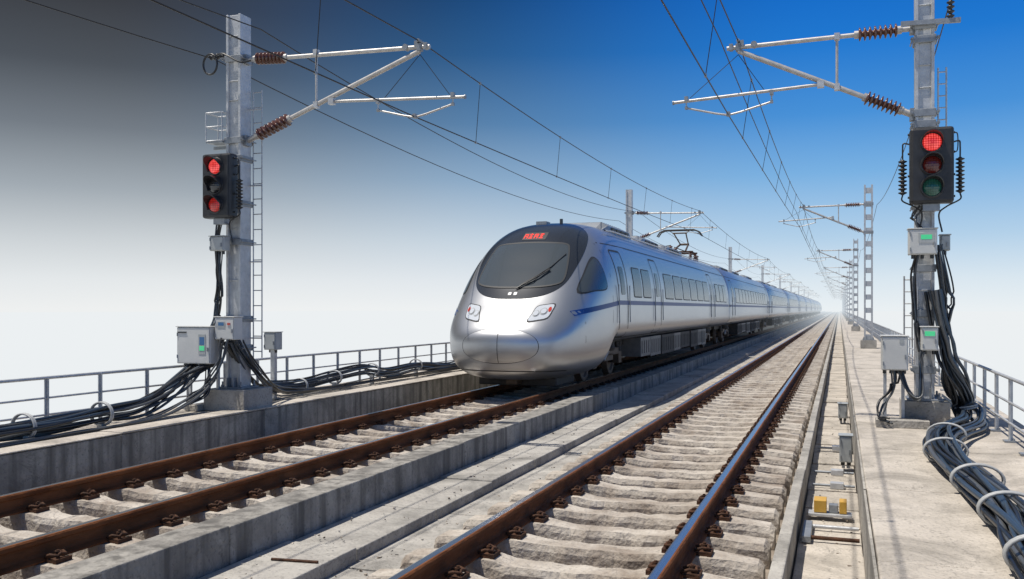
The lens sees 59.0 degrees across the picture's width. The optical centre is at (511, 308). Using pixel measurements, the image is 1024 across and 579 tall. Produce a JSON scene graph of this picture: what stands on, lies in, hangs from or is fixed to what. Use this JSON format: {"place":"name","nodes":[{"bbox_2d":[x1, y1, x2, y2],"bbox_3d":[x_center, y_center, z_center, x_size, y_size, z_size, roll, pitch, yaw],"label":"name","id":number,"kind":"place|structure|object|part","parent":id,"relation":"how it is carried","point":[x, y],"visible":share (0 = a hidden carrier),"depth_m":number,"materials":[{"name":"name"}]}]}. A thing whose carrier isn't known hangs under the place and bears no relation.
{"place":"outdoors","nodes":[
{"label":"outdoors","id":0,"kind":"place"},
{"bbox_2d":[0,311,1023,424],"bbox_3d":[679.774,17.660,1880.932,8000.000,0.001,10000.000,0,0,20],"label":"ground","id":1,"kind":"structure","parent":0,"point":[36,344],"depth_m":436.06,"materials":[{"name":"white"}]},
{"bbox_2d":[0,311,1023,578],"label":"viaduct","id":2,"kind":"object","parent":1,"relation":"on","point":[912,511],"visible":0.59,"depth_m":9.93,"materials":[{"name":"grey concrete"}]},
{"bbox_2d":[175,326,221,393],"bbox_3d":[-4.823,0.917,13.959,0.644,1.305,0.322,0,0,20],"label":"signal cabinet","id":3,"kind":"object","parent":2,"relation":"on","point":[197,344],"visible":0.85,"depth_m":13.82,"materials":[{"name":"metal"}]},
{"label":"door","id":4,"kind":"part","parent":3,"relation":"part of","materials":[{"name":"paint"}]},
{"bbox_2d":[0,342,453,422],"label":"railing","id":5,"kind":"object","parent":2,"relation":"on","point":[47,397],"visible":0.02,"depth_m":13.44,"materials":[{"name":"grey metal"}]},
{"bbox_2d":[0,225,459,447],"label":"cable bundle","id":6,"kind":"object","parent":2,"relation":"on","point":[32,429],"visible":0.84,"depth_m":13.60,"materials":[{"name":"black rubber"}]},
{"bbox_2d":[264,331,282,399],"bbox_3d":[-4.158,0.983,15.739,0.264,1.175,0.242,0,0,20],"label":"junction box","id":7,"kind":"object","parent":2,"relation":"on","point":[272,342],"visible":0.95,"depth_m":15.72,"materials":[{"name":"grey metal"}]},
{"bbox_2d":[264,331,282,348],"bbox_3d":[-4.156,0.546,15.744,0.264,0.303,0.232,0,0,20],"label":"door","id":8,"kind":"structure","parent":7,"relation":"in","point":[269,337],"depth_m":15.64,"materials":[{"name":"grey metal"}]},
{"bbox_2d":[271,558,318,563],"bbox_3d":[-1.740,2.015,7.248,0.403,0.023,0.024,0,0,13],"label":"steel rod","id":9,"kind":"object","parent":2,"relation":"on","point":[295,560],"visible":1,"depth_m":7.24,"materials":[{"name":"brown metal"}]},
{"bbox_2d":[185,13,466,410],"bbox_3d":[-2.786,-1.505,13.591,4.480,6.150,0.870,0,0,20],"label":"catenary mast","id":10,"kind":"object","parent":2,"relation":"on","point":[238,391],"visible":0.85,"depth_m":14.10,"materials":[{"name":"metal"}]},
{"bbox_2d":[208,235,230,253],"bbox_3d":[-4.506,-0.983,13.951,0.284,0.285,0.202,0,0,20],"label":"junction box","id":11,"kind":"object","parent":10,"relation":"attached to","point":[219,243],"visible":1,"depth_m":13.88,"materials":[{"name":"grey metal"}]},
{"bbox_2d":[208,235,230,249],"bbox_3d":[-4.505,-1.014,13.956,0.284,0.223,0.192,0,0,20],"label":"door","id":12,"kind":"structure","parent":11,"relation":"in","point":[215,241],"depth_m":13.87,"materials":[{"name":"grey metal"}]},
{"bbox_2d":[203,153,242,241],"bbox_3d":[-4.440,-1.689,13.862,0.579,1.342,0.565,0,0,-23],"label":"railway signal","id":13,"kind":"object","parent":10,"relation":"attached to","point":[220,191],"visible":1,"depth_m":13.70,"materials":[{"name":"black metal"}]},
{"bbox_2d":[213,316,242,342],"bbox_3d":[-4.335,0.318,13.836,0.384,0.405,0.242,0,0,20],"label":"junction box","id":14,"kind":"object","parent":10,"relation":"attached to","point":[229,328],"visible":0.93,"depth_m":13.74,"materials":[{"name":"paint"}]},
{"bbox_2d":[213,316,242,338],"bbox_3d":[-4.334,0.286,13.841,0.384,0.343,0.232,0,0,20],"label":"door","id":15,"kind":"structure","parent":14,"relation":"in","point":[224,333],"depth_m":13.73,"materials":[{"name":"paint"}]},
{"bbox_2d":[150,0,818,296],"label":"overhead wire","id":16,"kind":"object","parent":10,"relation":"attached to","point":[315,72],"visible":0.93,"depth_m":13.79,"materials":[{"name":"grey metal"}]},
{"bbox_2d":[24,0,948,295],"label":"feeder wire","id":17,"kind":"object","parent":10,"relation":"attached to","point":[438,134],"visible":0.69,"depth_m":16.41,"materials":[{"name":"grey metal"}]},
{"bbox_2d":[0,311,827,578],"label":"railway track","id":18,"kind":"structure","parent":2,"relation":"on","point":[48,528],"depth_m":9.88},
{"bbox_2d":[450,219,821,385],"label":"speed train","id":19,"kind":"object","parent":18,"relation":"on","point":[543,303],"visible":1,"depth_m":19.54,"materials":[{"name":"silver metal"}]},
{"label":"windows and doors","id":20,"kind":"part","parent":19,"relation":"part of","materials":[{"name":"grey glass"}]},
{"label":"car windows","id":21,"kind":"part","parent":19,"relation":"part of","materials":[{"name":"grey glass"}]},
{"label":"car windows","id":22,"kind":"part","parent":19,"relation":"part of","materials":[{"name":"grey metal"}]},
{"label":"car windows","id":23,"kind":"part","parent":19,"relation":"part of","materials":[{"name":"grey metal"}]},
{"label":"car windows","id":24,"kind":"part","parent":19,"relation":"part of","materials":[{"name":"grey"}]},
{"bbox_2d":[366,311,837,578],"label":"railway track","id":25,"kind":"structure","parent":2,"relation":"on","point":[697,483],"depth_m":8.81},
{"bbox_2d":[624,189,716,237],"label":"catenary mast","id":26,"kind":"object","parent":2,"relation":"on","point":[630,213],"visible":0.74,"depth_m":40.40,"materials":[{"name":"metal"}]},
{"bbox_2d":[728,247,776,271],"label":"catenary mast","id":27,"kind":"object","parent":2,"relation":"on","point":[730,260],"visible":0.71,"depth_m":78.06,"materials":[{"name":"metal"}]},
{"bbox_2d":[761,265,792,282],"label":"catenary mast","id":28,"kind":"object","parent":2,"relation":"on","point":[762,275],"visible":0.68,"depth_m":110.88,"materials":[{"name":"metal"}]},
{"bbox_2d":[779,275,805,288],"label":"catenary mast","id":29,"kind":"object","parent":2,"relation":"on","point":[785,282],"visible":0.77,"depth_m":143.97,"materials":[{"name":"metal"}]},
{"bbox_2d":[790,281,809,292],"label":"catenary mast","id":30,"kind":"object","parent":2,"relation":"on","point":[794,286],"visible":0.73,"depth_m":176.88,"materials":[{"name":"metal"}]},
{"bbox_2d":[672,0,960,428],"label":"catenary mast","id":31,"kind":"object","parent":2,"relation":"on","point":[929,409],"visible":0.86,"depth_m":12.07,"materials":[{"name":"metal"}]},
{"bbox_2d":[661,0,834,296],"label":"overhead wire","id":32,"kind":"object","parent":31,"relation":"attached to","point":[705,74],"visible":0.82,"depth_m":14.57,"materials":[{"name":"grey metal"}]},
{"bbox_2d":[907,227,938,258],"bbox_3d":[5.357,-0.853,11.822,0.364,0.395,0.242,0,0,20],"label":"junction box","id":33,"kind":"object","parent":31,"relation":"attached to","point":[922,242],"visible":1,"depth_m":11.73,"materials":[{"name":"paint"}]},
{"bbox_2d":[907,227,938,253],"bbox_3d":[5.359,-0.883,11.827,0.364,0.333,0.232,0,0,20],"label":"door","id":34,"kind":"structure","parent":33,"relation":"in","point":[916,248],"depth_m":11.74,"materials":[{"name":"paint"}]},
{"bbox_2d":[919,326,938,353],"bbox_3d":[5.422,0.407,11.767,0.224,0.365,0.202,0,0,20],"label":"junction box","id":35,"kind":"object","parent":31,"relation":"attached to","point":[928,338],"visible":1,"depth_m":11.69,"materials":[{"name":"paint"}]},
{"bbox_2d":[919,326,938,349],"bbox_3d":[5.424,0.376,11.771,0.224,0.303,0.192,0,0,20],"label":"door","id":36,"kind":"structure","parent":35,"relation":"in","point":[928,341],"depth_m":11.69,"materials":[{"name":"paint"}]},
{"bbox_2d":[898,126,964,231],"bbox_3d":[5.438,-1.669,11.751,0.597,1.342,0.583,0,0,-24],"label":"railway signal","id":37,"kind":"object","parent":31,"relation":"attached to","point":[932,151],"visible":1,"depth_m":11.62,"materials":[{"name":"black metal"}]},
{"bbox_2d":[938,234,951,254],"bbox_3d":[5.671,-0.843,11.868,0.144,0.265,0.182,0,0,20],"label":"junction box","id":38,"kind":"object","parent":31,"relation":"attached to","point":[944,239],"visible":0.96,"depth_m":11.80,"materials":[{"name":"grey metal"}]},
{"bbox_2d":[938,234,951,249],"bbox_3d":[5.673,-0.873,11.873,0.144,0.203,0.172,0,0,20],"label":"door","id":39,"kind":"structure","parent":38,"relation":"in","point":[945,238],"depth_m":11.80,"materials":[{"name":"grey metal"}]},
{"bbox_2d":[779,184,876,348],"bbox_3d":[12.474,-1.650,35.898,3.660,6.380,0.580,0,0,20],"label":"catenary mast","id":40,"kind":"object","parent":2,"relation":"on","point":[868,341],"visible":1,"depth_m":35.30,"materials":[{"name":"metal"}]},
{"bbox_2d":[801,445,859,542],"bbox_3d":[3.797,2.005,10.728,0.490,0.170,5.760,0,0,20],"label":"switch fitting","id":41,"kind":"object","parent":2,"relation":"on","point":[820,509],"visible":0.95,"depth_m":9.04,"materials":[{"name":"silver metal"}]},
{"bbox_2d":[805,239,859,330],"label":"catenary mast","id":42,"kind":"object","parent":2,"relation":"on","point":[855,327],"visible":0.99,"depth_m":62.59,"materials":[{"name":"metal"}]},
{"bbox_2d":[815,259,852,324],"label":"catenary mast","id":43,"kind":"object","parent":2,"relation":"on","point":[850,321],"visible":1,"depth_m":88.90,"materials":[{"name":"metal"}]},
{"bbox_2d":[820,272,850,320],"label":"catenary mast","id":44,"kind":"object","parent":2,"relation":"on","point":[847,318],"visible":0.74,"depth_m":115.25,"materials":[{"name":"metal"}]},
{"bbox_2d":[824,278,847,318],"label":"catenary mast","id":45,"kind":"object","parent":2,"relation":"on","point":[845,289],"visible":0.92,"depth_m":141.59,"materials":[{"name":"metal"}]},
{"bbox_2d":[827,285,844,316],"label":"catenary mast","id":46,"kind":"object","parent":2,"relation":"on","point":[844,298],"visible":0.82,"depth_m":168.87,"materials":[{"name":"metal"}]},
{"bbox_2d":[831,293,843,312],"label":"catenary mast","id":47,"kind":"object","parent":2,"relation":"on","point":[842,302],"visible":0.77,"depth_m":281.71,"materials":[{"name":"metal"}]},
{"bbox_2d":[837,402,847,422],"bbox_3d":[6.035,1.903,16.521,0.184,0.375,0.242,0,0,20],"label":"trackside box","id":48,"kind":"object","parent":2,"relation":"on","point":[843,410],"visible":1,"depth_m":16.43,"materials":[{"name":"grey metal"}]},
{"bbox_2d":[837,402,847,417],"bbox_3d":[6.036,1.846,16.526,0.184,0.263,0.232,0,0,20],"label":"door","id":49,"kind":"structure","parent":48,"relation":"in","point":[843,408],"depth_m":16.42,"materials":[{"name":"grey metal"}]},
{"bbox_2d":[838,433,852,467],"bbox_3d":[4.354,1.863,11.812,0.184,0.455,0.242,0,0,20],"label":"trackside box","id":50,"kind":"object","parent":2,"relation":"on","point":[845,447],"visible":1,"depth_m":11.72,"materials":[{"name":"grey metal"}]},
{"bbox_2d":[838,433,852,461],"bbox_3d":[4.356,1.806,11.817,0.184,0.343,0.232,0,0,20],"label":"door","id":51,"kind":"structure","parent":50,"relation":"in","point":[845,446],"depth_m":11.72,"materials":[{"name":"grey metal"}]},
{"bbox_2d":[880,335,908,417],"bbox_3d":[5.020,0.943,11.890,0.344,1.195,0.302,0,0,20],"label":"signal cabinet","id":52,"kind":"object","parent":2,"relation":"on","point":[894,352],"visible":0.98,"depth_m":11.78,"materials":[{"name":"metal"}]},
{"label":"door","id":53,"kind":"part","parent":52,"relation":"part of","materials":[{"name":"paint"}]},
{"bbox_2d":[848,312,1023,455],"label":"railing","id":54,"kind":"object","parent":2,"relation":"on","point":[878,330],"visible":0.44,"depth_m":11.97,"materials":[{"name":"grey metal"}]},
{"bbox_2d":[876,205,1023,578],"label":"cable bundle","id":55,"kind":"object","parent":2,"relation":"on","point":[980,488],"visible":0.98,"depth_m":10.22,"materials":[{"name":"black rubber"}]},
{"bbox_2d":[0,0,1023,311],"label":"sky","id":56,"kind":"structure","parent":0,"point":[103,146],"materials":[{"name":"blue"}]}
]}

